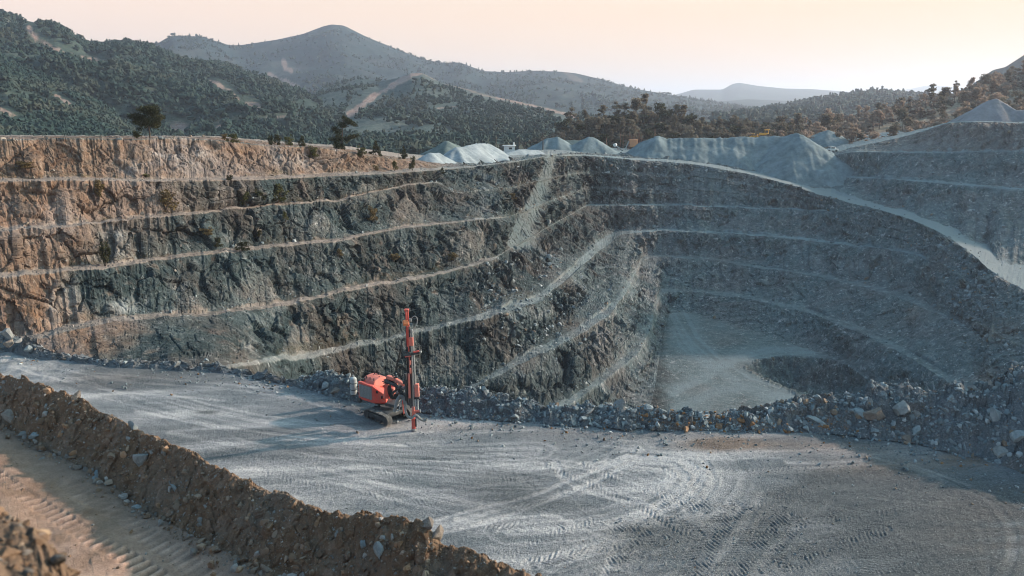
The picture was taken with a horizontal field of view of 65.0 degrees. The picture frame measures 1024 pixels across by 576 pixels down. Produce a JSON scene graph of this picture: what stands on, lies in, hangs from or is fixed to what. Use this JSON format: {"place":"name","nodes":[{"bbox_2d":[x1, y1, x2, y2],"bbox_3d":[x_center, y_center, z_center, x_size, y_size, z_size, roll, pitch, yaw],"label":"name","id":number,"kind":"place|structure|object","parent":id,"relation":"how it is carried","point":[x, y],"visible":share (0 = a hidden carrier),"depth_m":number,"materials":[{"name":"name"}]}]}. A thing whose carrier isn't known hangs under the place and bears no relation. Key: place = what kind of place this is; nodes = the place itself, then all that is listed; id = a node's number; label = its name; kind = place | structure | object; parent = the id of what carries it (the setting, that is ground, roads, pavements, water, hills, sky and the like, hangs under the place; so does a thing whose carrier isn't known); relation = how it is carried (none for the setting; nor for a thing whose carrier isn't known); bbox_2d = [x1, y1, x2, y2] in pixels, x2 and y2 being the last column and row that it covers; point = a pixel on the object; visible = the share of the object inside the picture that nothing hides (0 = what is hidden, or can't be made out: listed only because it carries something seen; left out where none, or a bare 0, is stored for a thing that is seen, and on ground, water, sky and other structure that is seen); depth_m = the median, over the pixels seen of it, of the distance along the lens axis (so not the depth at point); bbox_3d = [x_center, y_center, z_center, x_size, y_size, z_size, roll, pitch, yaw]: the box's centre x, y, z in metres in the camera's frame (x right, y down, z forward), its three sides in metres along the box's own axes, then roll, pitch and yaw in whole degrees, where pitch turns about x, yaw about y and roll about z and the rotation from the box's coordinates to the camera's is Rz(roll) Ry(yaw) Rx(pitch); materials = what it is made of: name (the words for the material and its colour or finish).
{"place":"outdoors","nodes":[
{"label":"outdoors","id":0,"kind":"place"},
{"bbox_2d":[0,76,123,133],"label":"hill","id":1,"kind":"structure","parent":0,"point":[13,112],"depth_m":403.71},
{"bbox_2d":[0,52,155,135],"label":"distant wood","id":2,"kind":"object","parent":1,"relation":"on","point":[82,112],"visible":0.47,"depth_m":401.69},
{"bbox_2d":[0,428,269,575],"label":"dirt road","id":3,"kind":"structure","parent":0,"point":[39,503],"depth_m":23.69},
{"bbox_2d":[0,516,70,575],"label":"dirt mound","id":4,"kind":"object","parent":3,"relation":"on","point":[39,555],"visible":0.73,"depth_m":6.21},
{"bbox_2d":[0,506,80,575],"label":"mound clods","id":5,"kind":"object","parent":4,"relation":"on","point":[55,559],"visible":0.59,"depth_m":6.24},
{"bbox_2d":[4,441,245,575],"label":"road pebbles","id":6,"kind":"object","parent":3,"relation":"on","point":[118,567],"visible":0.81,"depth_m":22.64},
{"bbox_2d":[0,418,296,575],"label":"road edge stones","id":7,"kind":"object","parent":3,"relation":"on","point":[212,550],"visible":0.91,"depth_m":23.53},
{"bbox_2d":[1,17,318,133],"bbox_3d":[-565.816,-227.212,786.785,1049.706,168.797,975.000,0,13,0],"label":"hill","id":8,"kind":"structure","parent":0,"point":[174,121],"depth_m":531.76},
{"bbox_2d":[0,9,406,146],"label":"distant wood","id":9,"kind":"object","parent":8,"relation":"on","point":[161,78],"visible":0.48,"depth_m":535.72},
{"bbox_2d":[0,373,541,575],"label":"dirt berm","id":10,"kind":"structure","parent":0,"point":[418,560],"depth_m":22.72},
{"bbox_2d":[0,409,13,423],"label":"boulder","id":11,"kind":"object","parent":10,"relation":"on","point":[7,416],"visible":0.97,"depth_m":30.24,"materials":[{"name":"grey stone"}]},
{"bbox_2d":[132,454,147,465],"bbox_3d":[-12.065,5.579,26.158,0.521,0.379,0.312,-1,13,-4],"label":"boulder","id":12,"kind":"object","parent":10,"relation":"on","point":[139,459],"visible":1,"depth_m":26.03,"materials":[{"name":"stone"}]},
{"bbox_2d":[0,374,524,575],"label":"berm stones","id":13,"kind":"object","parent":10,"relation":"on","point":[164,451],"visible":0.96,"depth_m":23.57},
{"bbox_2d":[373,541,383,558],"bbox_3d":[-3.163,6.205,19.079,0.167,0.396,0.294,-12,17,-42],"label":"boulder","id":14,"kind":"object","parent":10,"relation":"on","point":[378,548],"visible":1,"depth_m":19.02,"materials":[{"name":"grey stone"}]},
{"bbox_2d":[423,517,433,529],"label":"boulder","id":15,"kind":"object","parent":10,"relation":"on","point":[428,522],"visible":1,"depth_m":19.08,"materials":[{"name":"grey stone"}]},
{"bbox_2d":[432,525,443,540],"bbox_3d":[-1.763,5.800,19.011,0.380,0.397,0.202,-9,16,-36],"label":"boulder","id":16,"kind":"object","parent":10,"relation":"on","point":[438,533],"visible":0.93,"depth_m":18.95,"materials":[{"name":"grey stone"}]},
{"bbox_2d":[314,73,576,134],"bbox_3d":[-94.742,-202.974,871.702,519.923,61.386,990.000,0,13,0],"label":"hill","id":17,"kind":"structure","parent":0,"point":[405,84],"depth_m":744.65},
{"bbox_2d":[261,76,596,139],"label":"distant wood","id":18,"kind":"object","parent":17,"relation":"on","point":[471,121],"visible":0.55,"depth_m":615.04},
{"bbox_2d":[156,25,741,116],"bbox_3d":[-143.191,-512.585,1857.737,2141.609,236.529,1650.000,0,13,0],"label":"hill","id":19,"kind":"structure","parent":0,"point":[282,66],"depth_m":1770.88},
{"bbox_2d":[154,27,752,115],"bbox_3d":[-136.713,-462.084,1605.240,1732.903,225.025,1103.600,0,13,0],"label":"distant wood","id":20,"kind":"object","parent":19,"relation":"on","point":[725,106],"visible":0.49,"depth_m":1737.01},
{"bbox_2d":[0,121,1023,408],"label":"quarry terrain","id":21,"kind":"structure","parent":0,"point":[748,233],"depth_m":132.36,"materials":[{"name":"stone"}]},
{"bbox_2d":[10,161,36,168],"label":"shrub","id":22,"kind":"object","parent":21,"relation":"on","point":[25,165],"visible":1,"depth_m":89.81,"materials":[{"name":"green plant"}]},
{"bbox_2d":[94,179,104,200],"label":"shrub","id":23,"kind":"object","parent":21,"relation":"on","point":[98,191],"visible":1,"depth_m":90.94,"materials":[{"name":"green plant"}]},
{"bbox_2d":[98,241,110,265],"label":"shrub","id":24,"kind":"object","parent":21,"relation":"on","point":[105,256],"visible":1,"depth_m":86.37,"materials":[{"name":"green plant"}]},
{"bbox_2d":[126,104,165,137],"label":"pine tree","id":25,"kind":"object","parent":21,"relation":"on","point":[152,111],"visible":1,"depth_m":103.75,"materials":[{"name":"green plant"}]},
{"bbox_2d":[156,188,178,211],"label":"shrub","id":26,"kind":"object","parent":21,"relation":"on","point":[164,197],"visible":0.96,"depth_m":96.89,"materials":[{"name":"green plant"}]},
{"bbox_2d":[225,133,239,142],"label":"shrub","id":27,"kind":"object","parent":21,"relation":"on","point":[234,137],"visible":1,"depth_m":111.93,"materials":[{"name":"green plant"}]},
{"bbox_2d":[234,242,249,250],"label":"shrub","id":28,"kind":"object","parent":21,"relation":"on","point":[241,244],"visible":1,"depth_m":100.54,"materials":[{"name":"green plant"}]},
{"bbox_2d":[272,183,287,202],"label":"shrub","id":29,"kind":"object","parent":21,"relation":"on","point":[278,189],"visible":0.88,"depth_m":112.44,"materials":[{"name":"green plant"}]},
{"bbox_2d":[306,145,318,158],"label":"shrub","id":30,"kind":"object","parent":21,"relation":"on","point":[314,151],"visible":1,"depth_m":126.58,"materials":[{"name":"green plant"}]},
{"bbox_2d":[328,115,358,149],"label":"pine tree","id":31,"kind":"object","parent":21,"relation":"on","point":[339,139],"visible":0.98,"depth_m":138.37,"materials":[{"name":"green plant"}]},
{"bbox_2d":[365,206,377,221],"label":"shrub","id":32,"kind":"object","parent":21,"relation":"on","point":[372,213],"visible":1,"depth_m":124.84,"materials":[{"name":"green plant"}]},
{"bbox_2d":[368,140,381,155],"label":"conifer","id":33,"kind":"object","parent":21,"relation":"on","point":[375,147],"visible":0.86,"depth_m":146.77,"materials":[{"name":"green plant"}]},
{"bbox_2d":[417,153,455,163],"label":"gravel stockpile","id":34,"kind":"object","parent":21,"relation":"on","point":[436,158],"visible":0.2,"depth_m":169.34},
{"bbox_2d":[419,141,460,154],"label":"gravel stockpile","id":35,"kind":"object","parent":21,"relation":"on","point":[443,148],"visible":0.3,"depth_m":220.24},
{"bbox_2d":[444,143,520,166],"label":"gravel stockpile","id":36,"kind":"object","parent":21,"relation":"on","point":[476,153],"visible":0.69,"depth_m":183.03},
{"bbox_2d":[502,142,515,152],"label":"site hut","id":37,"kind":"object","parent":21,"relation":"on","point":[508,148],"visible":0.83,"depth_m":217.82,"materials":[{"name":"white paint"}]},
{"bbox_2d":[0,122,1023,404],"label":"loose rocks","id":38,"kind":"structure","parent":21,"relation":"on","point":[904,240],"depth_m":149.16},
{"bbox_2d":[506,149,544,155],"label":"gravel stockpile","id":39,"kind":"object","parent":21,"relation":"on","point":[524,152],"visible":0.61,"depth_m":216.09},
{"bbox_2d":[527,137,572,150],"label":"gravel stockpile","id":40,"kind":"object","parent":21,"relation":"on","point":[557,143],"visible":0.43,"depth_m":254.88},
{"bbox_2d":[572,137,618,153],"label":"gravel stockpile","id":41,"kind":"object","parent":21,"relation":"on","point":[590,144],"visible":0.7,"depth_m":254.09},
{"bbox_2d":[625,130,641,149],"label":"crusher","id":42,"kind":"object","parent":21,"relation":"on","point":[632,142],"visible":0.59,"depth_m":279.41,"materials":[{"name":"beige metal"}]},
{"bbox_2d":[626,133,854,186],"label":"gravel stockpile","id":43,"kind":"object","parent":21,"relation":"on","point":[797,158],"visible":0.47,"depth_m":248.34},
{"bbox_2d":[810,130,848,146],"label":"gravel stockpile","id":44,"kind":"object","parent":21,"relation":"on","point":[826,138],"visible":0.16,"depth_m":289.47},
{"bbox_2d":[947,99,1023,122],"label":"gravel stockpile","id":45,"kind":"object","parent":21,"relation":"on","point":[994,110],"visible":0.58,"depth_m":233.02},
{"bbox_2d":[0,352,1023,575],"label":"gravel pad","id":46,"kind":"object","parent":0,"point":[492,499],"visible":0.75,"depth_m":48.03,"materials":[{"name":"gravel"}]},
{"bbox_2d":[350,309,426,430],"bbox_3d":[-8.949,5.139,57.500,8.228,8.761,2.665,12,17,42],"label":"drill rig","id":47,"kind":"object","parent":46,"relation":"on","point":[378,389],"visible":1,"depth_m":56.30,"materials":[{"name":"metal"}]},
{"bbox_2d":[1,357,1023,509],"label":"pad edge crumbs","id":48,"kind":"object","parent":46,"relation":"on","point":[664,440],"visible":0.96,"depth_m":55.07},
{"bbox_2d":[244,397,1018,575],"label":"pad pebbles","id":49,"kind":"object","parent":46,"relation":"on","point":[747,509],"visible":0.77,"depth_m":43.70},
{"bbox_2d":[0,331,1023,474],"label":"rubble bank","id":50,"kind":"structure","parent":0,"point":[982,400],"depth_m":56.33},
{"bbox_2d":[3,339,13,347],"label":"boulder","id":51,"kind":"object","parent":50,"relation":"on","point":[9,343],"visible":0.99,"depth_m":72.09,"materials":[{"name":"grey stone"}]},
{"bbox_2d":[0,328,13,339],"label":"boulder","id":52,"kind":"object","parent":51,"relation":"on","point":[7,333],"visible":1,"depth_m":71.92,"materials":[{"name":"stone"}]},
{"bbox_2d":[0,334,1023,476],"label":"bank rubble","id":53,"kind":"object","parent":50,"relation":"on","point":[895,433],"visible":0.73,"depth_m":56.32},
{"bbox_2d":[613,399,624,410],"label":"boulder","id":54,"kind":"object","parent":50,"relation":"on","point":[620,404],"visible":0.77,"depth_m":57.48,"materials":[{"name":"stone"}]},
{"bbox_2d":[805,415,825,425],"bbox_3d":[21.182,9.279,56.141,1.400,0.538,0.729,28,-2,11],"label":"boulder","id":55,"kind":"object","parent":50,"relation":"on","point":[814,419],"visible":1,"depth_m":55.87,"materials":[{"name":"grey stone"}]},
{"bbox_2d":[863,407,885,420],"bbox_3d":[25.031,8.677,55.492,1.402,1.024,1.120,7,15,29],"label":"boulder","id":56,"kind":"object","parent":50,"relation":"on","point":[875,413],"visible":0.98,"depth_m":55.15,"materials":[{"name":"brown stone"}]},
{"bbox_2d":[893,400,910,415],"bbox_3d":[26.797,8.433,55.310,0.881,1.253,1.647,1,13,6],"label":"boulder","id":57,"kind":"object","parent":50,"relation":"on","point":[902,407],"visible":0.98,"depth_m":54.92,"materials":[{"name":"stone"}]},
{"bbox_2d":[990,406,1000,421],"bbox_3d":[31.869,8.477,52.782,0.852,1.236,1.101,7,-5,44],"label":"boulder","id":58,"kind":"object","parent":50,"relation":"on","point":[995,415],"visible":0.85,"depth_m":52.54,"materials":[{"name":"grey stone"}]},
{"bbox_2d":[993,446,1007,458],"bbox_3d":[31.019,10.472,51.062,0.639,0.809,0.921,1,13,4],"label":"boulder","id":59,"kind":"object","parent":50,"relation":"on","point":[999,451],"visible":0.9,"depth_m":50.92,"materials":[{"name":"stone"}]},
{"bbox_2d":[1009,430,1023,442],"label":"boulder","id":60,"kind":"object","parent":50,"relation":"on","point":[1016,435],"visible":1,"depth_m":50.71,"materials":[{"name":"grey stone"}]},
{"bbox_2d":[0,0,1023,94],"label":"sky","id":61,"kind":"structure","parent":0,"point":[675,47],"materials":[{"name":"white"}]},
{"bbox_2d":[570,116,699,147],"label":"hill","id":62,"kind":"structure","parent":0,"point":[648,126],"depth_m":321.36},
{"bbox_2d":[554,119,568,130],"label":"broadleaf tree","id":63,"kind":"object","parent":62,"relation":"on","point":[563,124],"visible":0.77,"depth_m":327.60,"materials":[{"name":"green plant"}]},
{"bbox_2d":[563,107,578,125],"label":"pine tree","id":64,"kind":"object","parent":62,"relation":"on","point":[568,113],"visible":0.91,"depth_m":333.58,"materials":[{"name":"green plant"}]},
{"bbox_2d":[579,116,593,136],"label":"pine tree","id":65,"kind":"object","parent":62,"relation":"on","point":[588,123],"visible":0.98,"depth_m":305.98,"materials":[{"name":"green plant"}]},
{"bbox_2d":[591,116,604,136],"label":"pine tree","id":66,"kind":"object","parent":62,"relation":"on","point":[597,123],"visible":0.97,"depth_m":304.65,"materials":[{"name":"green plant"}]},
{"bbox_2d":[595,105,607,118],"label":"pine tree","id":67,"kind":"object","parent":62,"relation":"on","point":[602,109],"visible":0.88,"depth_m":333.60,"materials":[{"name":"green plant"}]},
{"bbox_2d":[595,134,611,147],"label":"broadleaf tree","id":68,"kind":"object","parent":62,"relation":"on","point":[602,138],"visible":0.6,"depth_m":296.98,"materials":[{"name":"green plant"}]},
{"bbox_2d":[611,101,624,116],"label":"pine tree","id":69,"kind":"object","parent":62,"relation":"on","point":[617,111],"visible":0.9,"depth_m":337.88,"materials":[{"name":"green plant"}]},
{"bbox_2d":[616,117,625,134],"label":"pine tree","id":70,"kind":"object","parent":62,"relation":"on","point":[622,123],"visible":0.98,"depth_m":311.37,"materials":[{"name":"green plant"}]},
{"bbox_2d":[628,119,640,138],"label":"pine tree","id":71,"kind":"object","parent":62,"relation":"on","point":[633,127],"visible":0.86,"depth_m":301.00,"materials":[{"name":"green plant"}]},
{"bbox_2d":[628,97,645,114],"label":"pine tree","id":72,"kind":"object","parent":62,"relation":"on","point":[636,104],"visible":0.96,"depth_m":332.08,"materials":[{"name":"green plant"}]},
{"bbox_2d":[639,93,651,110],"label":"pine tree","id":73,"kind":"object","parent":62,"relation":"on","point":[644,98],"visible":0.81,"depth_m":342.09,"materials":[{"name":"green plant"}]},
{"bbox_2d":[652,123,666,132],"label":"broadleaf tree","id":74,"kind":"object","parent":62,"relation":"on","point":[658,126],"visible":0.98,"depth_m":315.25,"materials":[{"name":"green plant"}]},
{"bbox_2d":[654,102,665,114],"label":"broadleaf tree","id":75,"kind":"object","parent":62,"relation":"on","point":[661,106],"visible":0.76,"depth_m":343.39,"materials":[{"name":"green plant"}]},
{"bbox_2d":[659,109,671,121],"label":"broadleaf tree","id":76,"kind":"object","parent":62,"relation":"on","point":[663,113],"visible":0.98,"depth_m":331.62,"materials":[{"name":"green plant"}]},
{"bbox_2d":[497,109,844,150],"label":"distant wood","id":77,"kind":"object","parent":62,"relation":"on","point":[669,122],"visible":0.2,"depth_m":320.92,"materials":[{"name":"green plant"}]},
{"bbox_2d":[677,104,687,119],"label":"pine tree","id":78,"kind":"object","parent":62,"relation":"on","point":[684,107],"visible":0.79,"depth_m":333.40,"materials":[{"name":"green plant"}]},
{"bbox_2d":[681,125,694,137],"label":"pine tree","id":79,"kind":"object","parent":62,"relation":"on","point":[690,132],"visible":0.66,"depth_m":298.35,"materials":[{"name":"green plant"}]},
{"bbox_2d":[694,120,702,136],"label":"pine tree","id":80,"kind":"object","parent":62,"relation":"on","point":[699,124],"visible":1,"depth_m":313.14,"materials":[{"name":"green plant"}]},
{"bbox_2d":[727,126,742,134],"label":"broadleaf tree","id":81,"kind":"object","parent":62,"relation":"on","point":[736,130],"visible":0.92,"depth_m":316.58,"materials":[{"name":"green plant"}]},
{"bbox_2d":[792,112,804,128],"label":"pine tree","id":82,"kind":"object","parent":62,"relation":"on","point":[798,117],"visible":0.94,"depth_m":329.37,"materials":[{"name":"green plant"}]},
{"bbox_2d":[715,131,731,137],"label":"broadleaf tree","id":83,"kind":"object","parent":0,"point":[724,135],"visible":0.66,"depth_m":305.30,"materials":[{"name":"green plant"}]},
{"bbox_2d":[695,117,804,127],"bbox_3d":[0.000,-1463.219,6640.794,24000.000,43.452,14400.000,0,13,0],"label":"ground","id":84,"kind":"structure","parent":0,"point":[705,119],"depth_m":1053.82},
{"bbox_2d":[136,127,625,154],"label":"distant wood","id":85,"kind":"object","parent":84,"relation":"on","point":[417,143],"visible":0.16,"depth_m":369.50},
{"bbox_2d":[717,99,789,106],"bbox_3d":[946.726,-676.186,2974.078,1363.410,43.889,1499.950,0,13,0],"label":"hill","id":86,"kind":"structure","parent":0,"point":[751,102],"depth_m":2881.29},
{"bbox_2d":[650,312,868,412],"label":"pit floor","id":87,"kind":"structure","parent":0,"point":[707,364],"depth_m":150.16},
{"bbox_2d":[676,83,844,101],"bbox_3d":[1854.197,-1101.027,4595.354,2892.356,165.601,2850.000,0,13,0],"label":"hill","id":88,"kind":"structure","parent":0,"point":[738,91],"depth_m":4538.65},
{"bbox_2d":[616,156,1023,289],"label":"haul road","id":89,"kind":"structure","parent":0,"point":[1013,274],"depth_m":182.53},
{"bbox_2d":[825,75,1023,137],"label":"hill","id":90,"kind":"structure","parent":0,"point":[950,110],"depth_m":338.33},
{"bbox_2d":[811,121,826,133],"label":"pine tree","id":91,"kind":"object","parent":90,"relation":"on","point":[818,127],"visible":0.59,"depth_m":304.01,"materials":[{"name":"green plant"}]},
{"bbox_2d":[821,113,835,125],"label":"pine tree","id":92,"kind":"object","parent":90,"relation":"on","point":[827,117],"visible":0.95,"depth_m":330.28,"materials":[{"name":"green plant"}]},
{"bbox_2d":[842,122,861,142],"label":"pine tree","id":93,"kind":"object","parent":90,"relation":"on","point":[852,136],"visible":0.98,"depth_m":287.07,"materials":[{"name":"green plant"}]},
{"bbox_2d":[874,109,885,128],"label":"pine tree","id":94,"kind":"object","parent":90,"relation":"on","point":[879,114],"visible":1,"depth_m":327.80,"materials":[{"name":"green plant"}]},
{"bbox_2d":[738,71,1023,148],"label":"distant wood","id":95,"kind":"object","parent":90,"relation":"on","point":[933,106],"visible":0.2,"depth_m":357.40,"materials":[{"name":"green plant"}]},
{"bbox_2d":[886,122,900,136],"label":"pine tree","id":96,"kind":"object","parent":90,"relation":"on","point":[893,129],"visible":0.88,"depth_m":271.02,"materials":[{"name":"green plant"}]},
{"bbox_2d":[895,108,911,130],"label":"pine tree","id":97,"kind":"object","parent":90,"relation":"on","point":[902,113],"visible":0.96,"depth_m":294.91,"materials":[{"name":"green plant"}]},
{"bbox_2d":[925,83,936,102],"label":"pine tree","id":98,"kind":"object","parent":90,"relation":"on","point":[932,89],"visible":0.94,"depth_m":393.81,"materials":[{"name":"green plant"}]},
{"bbox_2d":[921,120,942,128],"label":"broadleaf tree","id":99,"kind":"object","parent":90,"relation":"on","point":[930,123],"visible":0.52,"depth_m":267.25,"materials":[{"name":"green plant"}]},
{"bbox_2d":[934,95,951,116],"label":"pine tree","id":100,"kind":"object","parent":90,"relation":"on","point":[945,102],"visible":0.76,"depth_m":314.52,"materials":[{"name":"green plant"}]},
{"bbox_2d":[937,87,950,96],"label":"pine tree","id":101,"kind":"object","parent":90,"relation":"on","point":[945,91],"visible":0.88,"depth_m":357.23,"materials":[{"name":"green plant"}]},
{"bbox_2d":[955,101,972,114],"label":"pine tree","id":102,"kind":"object","parent":90,"relation":"on","point":[966,108],"visible":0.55,"depth_m":269.58,"materials":[{"name":"green plant"}]},
{"bbox_2d":[957,90,971,102],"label":"pine tree","id":103,"kind":"object","parent":90,"relation":"on","point":[963,95],"visible":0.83,"depth_m":313.94,"materials":[{"name":"green plant"}]},
{"bbox_2d":[967,87,982,104],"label":"pine tree","id":104,"kind":"object","parent":90,"relation":"on","point":[975,94],"visible":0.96,"depth_m":314.64,"materials":[{"name":"green plant"}]},
{"bbox_2d":[988,76,999,93],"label":"pine tree","id":105,"kind":"object","parent":90,"relation":"on","point":[992,83],"visible":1,"depth_m":344.72,"materials":[{"name":"green plant"}]},
{"bbox_2d":[1011,90,1023,103],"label":"broadleaf tree","id":106,"kind":"object","parent":90,"relation":"on","point":[1016,93],"visible":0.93,"depth_m":297.18,"materials":[{"name":"green plant"}]},
{"bbox_2d":[894,86,963,93],"bbox_3d":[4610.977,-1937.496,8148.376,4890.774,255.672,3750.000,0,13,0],"label":"hill","id":107,"kind":"structure","parent":0,"point":[923,88],"depth_m":8496.95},
{"bbox_2d":[972,55,1023,84],"bbox_3d":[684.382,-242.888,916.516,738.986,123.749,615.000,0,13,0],"label":"hill","id":108,"kind":"structure","parent":0,"point":[1017,63],"depth_m":986.96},
{"bbox_3d":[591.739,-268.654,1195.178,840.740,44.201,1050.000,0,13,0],"label":"hill","id":109,"kind":"structure","parent":0,"visible":0},
{"bbox_2d":[708,86,936,124],"bbox_3d":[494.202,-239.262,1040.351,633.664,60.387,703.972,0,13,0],"label":"distant wood","id":110,"kind":"object","parent":109,"relation":"on","point":[813,108],"visible":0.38,"depth_m":928.45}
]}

